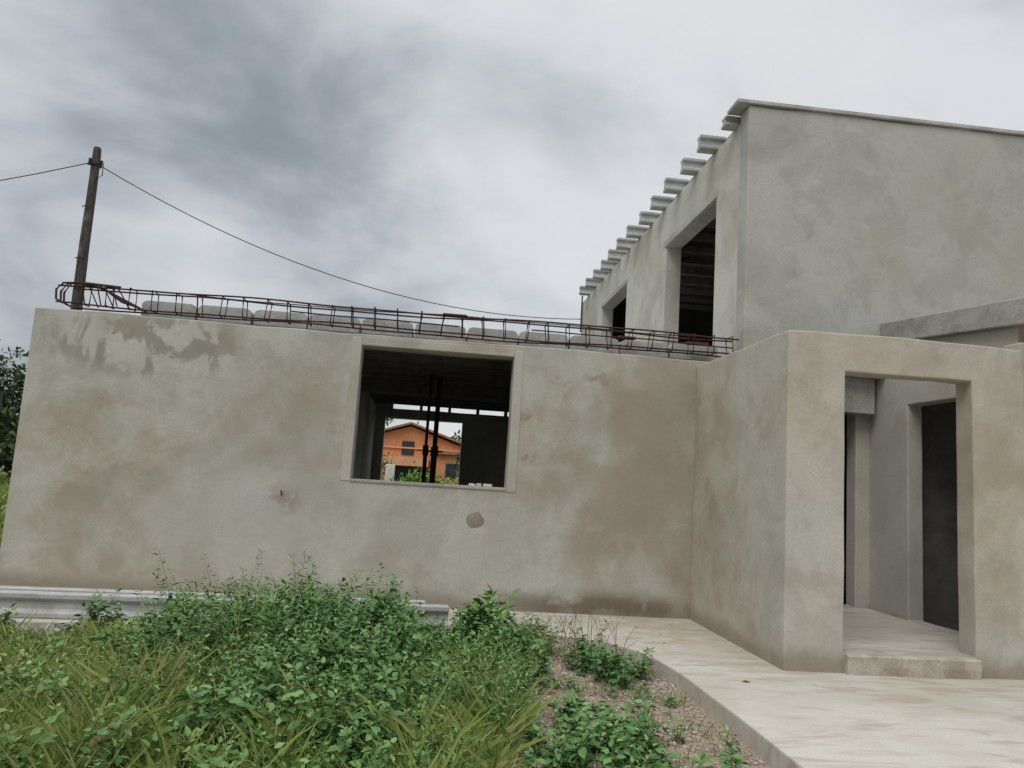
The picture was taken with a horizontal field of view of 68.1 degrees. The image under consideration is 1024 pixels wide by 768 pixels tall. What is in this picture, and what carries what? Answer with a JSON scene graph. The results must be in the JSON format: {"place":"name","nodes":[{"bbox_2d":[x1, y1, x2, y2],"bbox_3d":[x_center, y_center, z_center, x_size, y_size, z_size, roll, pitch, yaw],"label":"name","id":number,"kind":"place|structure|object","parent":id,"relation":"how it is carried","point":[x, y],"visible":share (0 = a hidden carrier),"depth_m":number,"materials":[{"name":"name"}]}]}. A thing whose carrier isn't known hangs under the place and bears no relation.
{"place":"outdoors","nodes":[
{"label":"outdoors","id":0,"kind":"place"},
{"bbox_2d":[0,473,10,547],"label":"field grass","id":1,"kind":"structure","parent":0,"point":[4,486],"depth_m":16.70,"materials":[{"name":"green plant"}]},
{"bbox_2d":[385,464,394,480],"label":"gate pillar","id":2,"kind":"structure","parent":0,"point":[389,471],"depth_m":33.69,"materials":[{"name":"white stone"}]},
{"bbox_2d":[381,426,459,480],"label":"walls","id":3,"kind":"structure","parent":0,"point":[399,436],"depth_m":49.48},
{"bbox_2d":[385,422,411,431],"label":"roof","id":4,"kind":"structure","parent":3,"relation":"on","point":[401,426],"depth_m":49.23,"materials":[{"name":"tile"}]},
{"bbox_2d":[384,456,428,466],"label":"balcony","id":5,"kind":"structure","parent":3,"relation":"attached to","point":[403,461],"depth_m":48.11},
{"bbox_2d":[394,466,419,481],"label":"dark door","id":6,"kind":"structure","parent":3,"relation":"attached to","point":[401,469],"depth_m":49.14,"materials":[{"name":"black glass"}]},
{"bbox_2d":[401,441,414,455],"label":"window","id":7,"kind":"structure","parent":3,"relation":"attached to","point":[404,451],"depth_m":49.36,"materials":[{"name":"grey glass"}]},
{"bbox_2d":[384,446,459,451],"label":"trim","id":8,"kind":"structure","parent":3,"relation":"attached to","point":[421,448],"depth_m":49.36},
{"bbox_2d":[411,422,460,445],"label":"roof","id":9,"kind":"structure","parent":3,"relation":"on","point":[441,436],"depth_m":49.53,"materials":[{"name":"tile"}]},
{"bbox_2d":[0,453,845,767],"bbox_3d":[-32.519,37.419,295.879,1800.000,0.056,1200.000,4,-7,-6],"label":"ground","id":10,"kind":"structure","parent":0,"point":[702,741],"depth_m":4.92,"materials":[{"name":"soil"}]},
{"bbox_2d":[10,621,152,636],"bbox_3d":[-3.601,1.921,5.926,2.194,0.181,0.324,5,-7,-11],"label":"rubble","id":11,"kind":"object","parent":10,"relation":"on","point":[53,628],"visible":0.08,"depth_m":5.93,"materials":[{"name":"stone"}]},
{"bbox_2d":[0,339,460,477],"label":"distant trees","id":12,"kind":"object","parent":10,"relation":"on","point":[9,417],"visible":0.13,"depth_m":29.32,"materials":[{"name":"green plant"}]},
{"bbox_2d":[0,609,532,766],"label":"seed grass","id":13,"kind":"structure","parent":10,"relation":"on","point":[62,636],"depth_m":4.25,"materials":[{"name":"green plant"}]},
{"bbox_2d":[0,146,579,319],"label":"utility pole","id":14,"kind":"object","parent":10,"relation":"on","point":[95,162],"visible":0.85,"depth_m":15.63,"materials":[{"name":"brown wood"}]},
{"bbox_2d":[0,307,707,618],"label":"front wall","id":15,"kind":"structure","parent":10,"relation":"on","point":[182,443],"depth_m":7.84,"materials":[{"name":"paint"}]},
{"bbox_2d":[340,336,361,480],"bbox_3d":[-1.689,0.251,7.963,0.103,1.520,0.027,4,-7,-6],"label":"window band","id":16,"kind":"object","parent":15,"relation":"attached to","point":[347,451],"depth_m":7.95,"materials":[{"name":"paint"}]},
{"bbox_2d":[79,310,710,361],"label":"roof slab","id":17,"kind":"structure","parent":15,"relation":"on","point":[395,336],"depth_m":8.33,"materials":[{"name":"grey concrete"}]},
{"bbox_2d":[55,282,738,357],"bbox_3d":[-1.085,-0.686,8.257,7.330,0.296,0.218,4,-7,-6],"label":"rebar cage","id":18,"kind":"object","parent":15,"relation":"on","point":[105,287],"visible":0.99,"depth_m":8.21,"materials":[{"name":"metal"}]},
{"bbox_2d":[350,478,505,490],"bbox_3d":[-0.884,1.074,8.070,1.631,0.032,0.272,4,-7,-6],"label":"window sill","id":19,"kind":"structure","parent":15,"relation":"attached to","point":[428,484],"depth_m":7.94,"materials":[{"name":"concrete"}]},
{"bbox_2d":[141,300,717,360],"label":"roof vault blocks","id":20,"kind":"structure","parent":15,"relation":"on","point":[190,308],"depth_m":8.47,"materials":[{"name":"grey concrete"}]},
{"bbox_2d":[364,392,504,402],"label":"ceiling joist","id":21,"kind":"object","parent":20,"relation":"attached to","point":[435,397],"visible":0.07,"depth_m":13.61,"materials":[{"name":"grey concrete"}]},
{"bbox_2d":[360,381,509,402],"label":"ring beam","id":22,"kind":"structure","parent":20,"relation":"attached to","point":[423,391],"depth_m":11.93,"materials":[{"name":"grey concrete"}]},
{"bbox_2d":[361,376,509,391],"bbox_3d":[-1.423,-0.027,11.809,7.254,0.080,0.110,4,-7,-6],"label":"ceiling joist","id":23,"kind":"object","parent":20,"relation":"attached to","point":[426,383],"visible":0.21,"depth_m":11.79,"materials":[{"name":"grey concrete"}]},
{"bbox_2d":[361,371,510,386],"bbox_3d":[-1.358,-0.099,11.217,7.254,0.080,0.110,4,-7,-6],"label":"ceiling joist","id":24,"kind":"object","parent":20,"relation":"attached to","point":[425,378],"visible":0.21,"depth_m":11.20,"materials":[{"name":"grey concrete"}]},
{"bbox_2d":[362,365,510,381],"bbox_3d":[-1.293,-0.171,10.625,7.254,0.080,0.110,4,-7,-6],"label":"ceiling joist","id":25,"kind":"object","parent":20,"relation":"attached to","point":[435,372],"visible":0.21,"depth_m":10.60,"materials":[{"name":"grey concrete"}]},
{"bbox_2d":[363,358,510,375],"bbox_3d":[-1.228,-0.243,10.033,7.254,0.080,0.110,4,-7,-6],"label":"ceiling joist","id":26,"kind":"object","parent":20,"relation":"attached to","point":[436,367],"visible":0.21,"depth_m":10.01,"materials":[{"name":"grey concrete"}]},
{"bbox_2d":[363,351,511,369],"bbox_3d":[-1.163,-0.315,9.441,7.254,0.080,0.110,4,-7,-6],"label":"ceiling joist","id":27,"kind":"object","parent":20,"relation":"attached to","point":[435,360],"visible":0.29,"depth_m":9.42,"materials":[{"name":"grey concrete"}]},
{"bbox_2d":[364,349,511,361],"bbox_3d":[-1.098,-0.387,8.849,7.254,0.080,0.110,4,-7,-6],"label":"ceiling joist","id":28,"kind":"object","parent":20,"relation":"attached to","point":[424,354],"visible":0.07,"depth_m":8.85,"materials":[{"name":"grey concrete"}]},
{"bbox_2d":[370,393,508,406],"bbox_3d":[-1.682,0.261,14.178,7.254,0.080,0.110,4,-7,-6],"label":"ceiling joist","id":29,"kind":"object","parent":20,"relation":"attached to","point":[442,400],"visible":0.21,"depth_m":14.17,"materials":[{"name":"grey concrete"}]},
{"bbox_2d":[372,397,508,409],"bbox_3d":[-1.747,0.333,14.770,7.254,0.080,0.110,4,-7,-6],"label":"ceiling joist","id":30,"kind":"object","parent":20,"relation":"attached to","point":[442,403],"visible":0.21,"depth_m":14.76,"materials":[{"name":"grey concrete"}]},
{"bbox_2d":[374,400,508,411],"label":"ceiling joist","id":31,"kind":"object","parent":20,"relation":"attached to","point":[442,406],"visible":0.21,"depth_m":15.36,"materials":[{"name":"grey concrete"}]},
{"bbox_2d":[362,337,514,356],"bbox_3d":[-0.781,-0.398,8.141,1.631,0.089,0.028,4,-7,-6],"label":"window band top","id":32,"kind":"object","parent":15,"relation":"attached to","point":[433,346],"depth_m":8.13,"materials":[{"name":"paint"}]},
{"bbox_2d":[466,512,483,527],"bbox_3d":[-0.390,1.431,7.957,0.201,0.184,0.016,4,-7,-6],"label":"mortar patch","id":33,"kind":"object","parent":15,"relation":"attached to","point":[474,519],"visible":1,"depth_m":7.95,"materials":[{"name":"grey concrete"}]},
{"bbox_2d":[506,351,523,492],"bbox_3d":[0.035,0.400,8.134,0.100,1.520,0.027,4,-7,-6],"label":"window band","id":34,"kind":"object","parent":15,"relation":"attached to","point":[515,422],"depth_m":8.12,"materials":[{"name":"paint"}]},
{"bbox_2d":[17,590,730,767],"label":"dry stalks","id":35,"kind":"object","parent":10,"relation":"on","point":[573,642],"visible":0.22,"depth_m":6.10,"materials":[{"name":"plant"}]},
{"bbox_2d":[0,548,753,767],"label":"weed patch","id":36,"kind":"object","parent":10,"relation":"on","point":[274,627],"visible":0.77,"depth_m":4.33,"materials":[{"name":"green plant"}]},
{"bbox_2d":[0,609,768,767],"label":"grass","id":37,"kind":"structure","parent":10,"relation":"on","point":[67,730],"depth_m":3.62,"materials":[{"name":"green plant"}]},
{"bbox_2d":[381,452,457,484],"bbox_3d":[-4.382,4.051,33.662,7.938,3.422,3.927,0,-8,25],"label":"hedge","id":38,"kind":"object","parent":10,"relation":"on","point":[414,478],"visible":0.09,"depth_m":32.66,"materials":[{"name":"green plant"}]},
{"bbox_2d":[370,407,507,487],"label":"back wall","id":39,"kind":"structure","parent":10,"relation":"on","point":[483,452],"depth_m":15.95,"materials":[{"name":"paint"}]},
{"bbox_2d":[376,403,393,407],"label":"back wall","id":40,"kind":"structure","parent":39,"relation":"on","point":[382,405],"depth_m":15.87,"materials":[{"name":"paint"}]},
{"bbox_2d":[612,304,712,345],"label":"interior wall","id":41,"kind":"structure","parent":10,"relation":"on","point":[696,322],"depth_m":18.47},
{"bbox_2d":[690,334,777,663],"bbox_3d":[2.177,1.094,7.282,0.200,2.833,1.963,4,-7,-6],"label":"porch side","id":42,"kind":"object","parent":10,"relation":"on","point":[732,556],"visible":0.66,"depth_m":7.08,"materials":[{"name":"paint"}]},
{"bbox_2d":[844,437,846,566],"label":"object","id":43,"kind":"object","parent":10,"relation":"on","point":[845,460],"visible":0.02,"depth_m":17.19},
{"bbox_2d":[846,414,869,608],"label":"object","id":44,"kind":"object","parent":10,"relation":"on","point":[858,523],"visible":0.21,"depth_m":8.81,"materials":[{"name":"paint"}]},
{"bbox_2d":[844,376,874,415],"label":"porch lintel","id":45,"kind":"structure","parent":44,"relation":"attached to","point":[859,395],"depth_m":8.76,"materials":[{"name":"concrete"}]},
{"bbox_2d":[735,105,1023,378],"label":"two storey front","id":46,"kind":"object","parent":10,"relation":"on","point":[858,225],"visible":0.77,"depth_m":8.87,"materials":[{"name":"paint"}]},
{"bbox_2d":[727,98,1023,136],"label":"front coping","id":47,"kind":"object","parent":46,"relation":"on","point":[739,106],"visible":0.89,"depth_m":9.01,"materials":[{"name":"grey concrete"}]},
{"bbox_2d":[772,330,1023,679],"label":"porch front","id":48,"kind":"object","parent":10,"relation":"on","point":[814,368],"visible":0.86,"depth_m":6.23,"materials":[{"name":"paint"}]},
{"bbox_2d":[870,327,1023,635],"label":"porch inner side","id":49,"kind":"object","parent":10,"relation":"on","point":[896,551],"visible":0.4,"depth_m":8.22,"materials":[{"name":"paint"}]},
{"bbox_2d":[880,297,1023,339],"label":"wing roof slab","id":50,"kind":"structure","parent":49,"relation":"on","point":[996,315],"depth_m":7.36,"materials":[{"name":"concrete"}]},
{"bbox_2d":[1003,342,1023,405],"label":"wing front","id":51,"kind":"structure","parent":10,"relation":"on","point":[1018,346],"depth_m":6.52,"materials":[{"name":"paint"}]},
{"bbox_3d":[2.069,1.870,13.226,0.200,2.793,9.478,4,-7,-6],"label":"two-storey side","id":52,"kind":"object","parent":10,"relation":"on","visible":0},
{"bbox_2d":[581,125,740,358],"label":"wall","id":53,"kind":"structure","parent":52,"relation":"on","point":[648,266],"depth_m":11.66,"materials":[{"name":"paint"}]},
{"bbox_2d":[580,296,582,331],"bbox_3d":[1.680,-1.697,18.310,0.030,0.900,0.030,4,-7,-6],"label":"corner pipe","id":54,"kind":"object","parent":53,"relation":"attached to","point":[581,312],"visible":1,"depth_m":18.30,"materials":[{"name":"metal"}]},
{"bbox_2d":[579,286,594,295],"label":"roof joist end","id":55,"kind":"object","parent":53,"relation":"on","point":[584,290],"visible":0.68,"depth_m":17.68,"materials":[{"name":"grey concrete"}]},
{"bbox_2d":[585,278,601,287],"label":"roof joist end","id":56,"kind":"object","parent":53,"relation":"on","point":[592,283],"visible":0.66,"depth_m":16.97,"materials":[{"name":"grey concrete"}]},
{"bbox_2d":[592,269,609,279],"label":"roof joist end","id":57,"kind":"object","parent":53,"relation":"on","point":[598,274],"visible":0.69,"depth_m":16.26,"materials":[{"name":"grey concrete"}]},
{"bbox_2d":[600,259,617,270],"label":"roof joist end","id":58,"kind":"object","parent":53,"relation":"on","point":[606,265],"visible":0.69,"depth_m":15.55,"materials":[{"name":"grey concrete"}]},
{"bbox_2d":[601,279,627,307],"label":"side lintel","id":59,"kind":"structure","parent":53,"relation":"on","point":[614,293],"depth_m":15.06,"materials":[{"name":"paint"}]},
{"bbox_2d":[607,249,626,260],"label":"roof joist end","id":60,"kind":"object","parent":53,"relation":"on","point":[615,255],"visible":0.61,"depth_m":14.84,"materials":[{"name":"grey concrete"}]},
{"bbox_2d":[616,238,636,250],"bbox_3d":[2.141,-2.614,14.171,0.358,0.190,0.170,4,-7,-6],"label":"roof joist end","id":61,"kind":"object","parent":53,"relation":"on","point":[626,244],"visible":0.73,"depth_m":14.12,"materials":[{"name":"grey concrete"}]},
{"bbox_2d":[626,225,647,238],"bbox_3d":[2.219,-2.700,13.460,0.356,0.190,0.170,4,-7,-6],"label":"roof joist end","id":62,"kind":"object","parent":53,"relation":"on","point":[635,232],"visible":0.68,"depth_m":13.41,"materials":[{"name":"grey concrete"}]},
{"bbox_2d":[638,211,659,225],"bbox_3d":[2.313,-2.785,12.752,0.324,0.190,0.170,4,-7,-6],"label":"roof joist end","id":63,"kind":"object","parent":53,"relation":"on","point":[648,218],"visible":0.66,"depth_m":12.70,"materials":[{"name":"grey concrete"}]},
{"bbox_2d":[650,195,673,210],"bbox_3d":[2.384,-2.872,12.040,0.338,0.190,0.170,4,-7,-6],"label":"roof joist end","id":64,"kind":"object","parent":53,"relation":"on","point":[660,203],"visible":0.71,"depth_m":11.99,"materials":[{"name":"grey concrete"}]},
{"bbox_2d":[608,131,733,305],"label":"two storey roof","id":65,"kind":"structure","parent":53,"relation":"on","point":[704,244],"depth_m":14.96,"materials":[{"name":"grey concrete"}]},
{"bbox_2d":[619,299,713,311],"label":"joist","id":66,"kind":"object","parent":65,"relation":"attached to","point":[696,307],"depth_m":18.03,"materials":[{"name":"concrete"}]},
{"bbox_2d":[680,278,713,287],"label":"joist","id":67,"kind":"object","parent":65,"relation":"attached to","point":[696,282],"depth_m":15.89,"materials":[{"name":"wood"}]},
{"bbox_2d":[680,287,713,296],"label":"joist","id":68,"kind":"object","parent":65,"relation":"attached to","point":[694,291],"depth_m":16.61,"materials":[{"name":"wood"}]},
{"bbox_2d":[680,296,713,304],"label":"joist","id":69,"kind":"object","parent":65,"relation":"attached to","point":[696,300],"depth_m":17.32,"materials":[{"name":"concrete"}]},
{"bbox_2d":[680,268,714,277],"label":"joist","id":70,"kind":"object","parent":65,"relation":"attached to","point":[697,272],"depth_m":15.18,"materials":[{"name":"wood"}]},
{"bbox_2d":[681,245,714,255],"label":"joist","id":71,"kind":"object","parent":65,"relation":"attached to","point":[700,250],"depth_m":13.75,"materials":[{"name":"wood"}]},
{"bbox_2d":[681,257,714,267],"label":"joist","id":72,"kind":"object","parent":65,"relation":"attached to","point":[697,262],"depth_m":14.46,"materials":[{"name":"wood"}]},
{"bbox_2d":[690,233,715,242],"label":"joist","id":73,"kind":"object","parent":65,"relation":"attached to","point":[704,237],"depth_m":13.04,"materials":[{"name":"wood"}]},
{"bbox_2d":[705,219,715,227],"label":"joist","id":74,"kind":"object","parent":65,"relation":"attached to","point":[712,224],"depth_m":12.34,"materials":[{"name":"wood"}]},
{"bbox_2d":[663,177,688,194],"bbox_3d":[2.457,-2.959,11.329,0.347,0.190,0.170,4,-7,-6],"label":"roof joist end","id":75,"kind":"object","parent":53,"relation":"on","point":[676,186],"visible":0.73,"depth_m":11.28,"materials":[{"name":"grey concrete"}]},
{"bbox_2d":[664,190,717,247],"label":"side lintel","id":76,"kind":"structure","parent":53,"relation":"on","point":[694,215],"depth_m":10.59,"materials":[{"name":"paint"}]},
{"bbox_2d":[680,157,706,175],"bbox_3d":[2.543,-3.045,10.620,0.330,0.190,0.170,4,-7,-6],"label":"roof joist end","id":77,"kind":"object","parent":53,"relation":"on","point":[692,166],"visible":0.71,"depth_m":10.57,"materials":[{"name":"grey concrete"}]},
{"bbox_2d":[697,134,726,154],"bbox_3d":[2.613,-3.132,9.908,0.346,0.190,0.170,4,-7,-6],"label":"roof joist end","id":78,"kind":"object","parent":53,"relation":"on","point":[710,144],"visible":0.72,"depth_m":9.86,"materials":[{"name":"grey concrete"}]},
{"bbox_2d":[721,115,740,130],"bbox_3d":[2.717,-3.176,9.236,0.280,0.120,0.170,4,-7,-6],"label":"rafter end","id":79,"kind":"object","parent":53,"relation":"on","point":[731,123],"visible":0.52,"depth_m":9.19,"materials":[{"name":"grey concrete"}]},
{"bbox_2d":[435,454,458,484],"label":"wing","id":80,"kind":"structure","parent":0,"point":[442,460],"depth_m":48.05,"materials":[{"name":"orange paint"}]},
{"bbox_2d":[438,451,459,454],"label":"wing roof","id":81,"kind":"structure","parent":80,"relation":"on","point":[449,453],"depth_m":47.88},
{"bbox_2d":[445,463,456,477],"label":"window","id":82,"kind":"structure","parent":80,"relation":"attached to","point":[450,471],"depth_m":48.00,"materials":[{"name":"grey glass"}]},
{"bbox_2d":[0,0,1023,441],"label":"sky","id":83,"kind":"structure","parent":0,"point":[490,156],"materials":[{"name":"grey"}]},
{"bbox_2d":[2,608,1023,767],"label":"concrete driveway","id":84,"kind":"structure","parent":0,"point":[776,717],"depth_m":5.10,"materials":[{"name":"grey concrete"}]},
{"bbox_2d":[0,586,425,603],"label":"concrete joist","id":85,"kind":"object","parent":84,"relation":"on","point":[56,589],"visible":0.17,"depth_m":6.49,"materials":[{"name":"grey concrete"}]},
{"bbox_2d":[0,590,448,628],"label":"concrete joist","id":86,"kind":"object","parent":84,"relation":"on","point":[57,605],"visible":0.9,"depth_m":6.24,"materials":[{"name":"grey concrete"}]},
{"bbox_2d":[518,615,733,645],"bbox_3d":[0.965,2.332,7.187,2.326,0.017,1.334,4,-7,-6],"label":"slab debris","id":87,"kind":"object","parent":84,"relation":"on","point":[604,624],"visible":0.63,"depth_m":7.36,"materials":[{"name":"stone"}]},
{"bbox_2d":[843,605,958,656],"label":"porch floor","id":88,"kind":"structure","parent":84,"relation":"on","point":[866,629],"depth_m":7.01,"materials":[{"name":"concrete"}]},
{"bbox_2d":[843,649,981,679],"bbox_3d":[3.184,2.266,6.096,1.130,0.175,0.216,4,-7,-6],"label":"door step","id":89,"kind":"object","parent":84,"relation":"on","point":[903,664],"depth_m":6.00,"materials":[{"name":"concrete"}]},
{"bbox_2d":[922,402,958,631],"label":"wing back","id":90,"kind":"structure","parent":84,"relation":"on","point":[940,540],"depth_m":8.45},
{"bbox_2d":[471,646,764,767],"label":"gravel","id":91,"kind":"structure","parent":0,"point":[664,685],"depth_m":4.99,"materials":[{"name":"grey gravel"}]},
{"bbox_2d":[844,414,846,436],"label":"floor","id":92,"kind":"structure","parent":0,"point":[845,425],"depth_m":14.61,"materials":[{"name":"grey concrete"}]},
{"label":"interior floor","id":93,"kind":"structure","parent":0,"visible":0},
{"bbox_2d":[353,392,376,478],"bbox_3d":[-2.861,1.621,14.486,0.150,2.800,2.400,4,-7,-6],"label":"partition","id":94,"kind":"object","parent":93,"relation":"on","point":[364,438],"visible":0.43,"depth_m":13.61,"materials":[{"name":"paint"}]},
{"bbox_2d":[417,374,436,482],"bbox_3d":[-1.218,1.237,10.457,0.240,2.742,0.160,4,-7,-6],"label":"steel prop","id":95,"kind":"object","parent":93,"relation":"on","point":[425,450],"visible":0.62,"depth_m":10.50,"materials":[{"name":"black metal"}]},
{"bbox_2d":[431,376,445,482],"bbox_3d":[-1.095,1.259,10.569,0.240,2.742,0.160,4,-7,-6],"label":"steel prop","id":96,"kind":"object","parent":93,"relation":"on","point":[434,455],"visible":0.59,"depth_m":10.62,"materials":[{"name":"black metal"}]}
]}

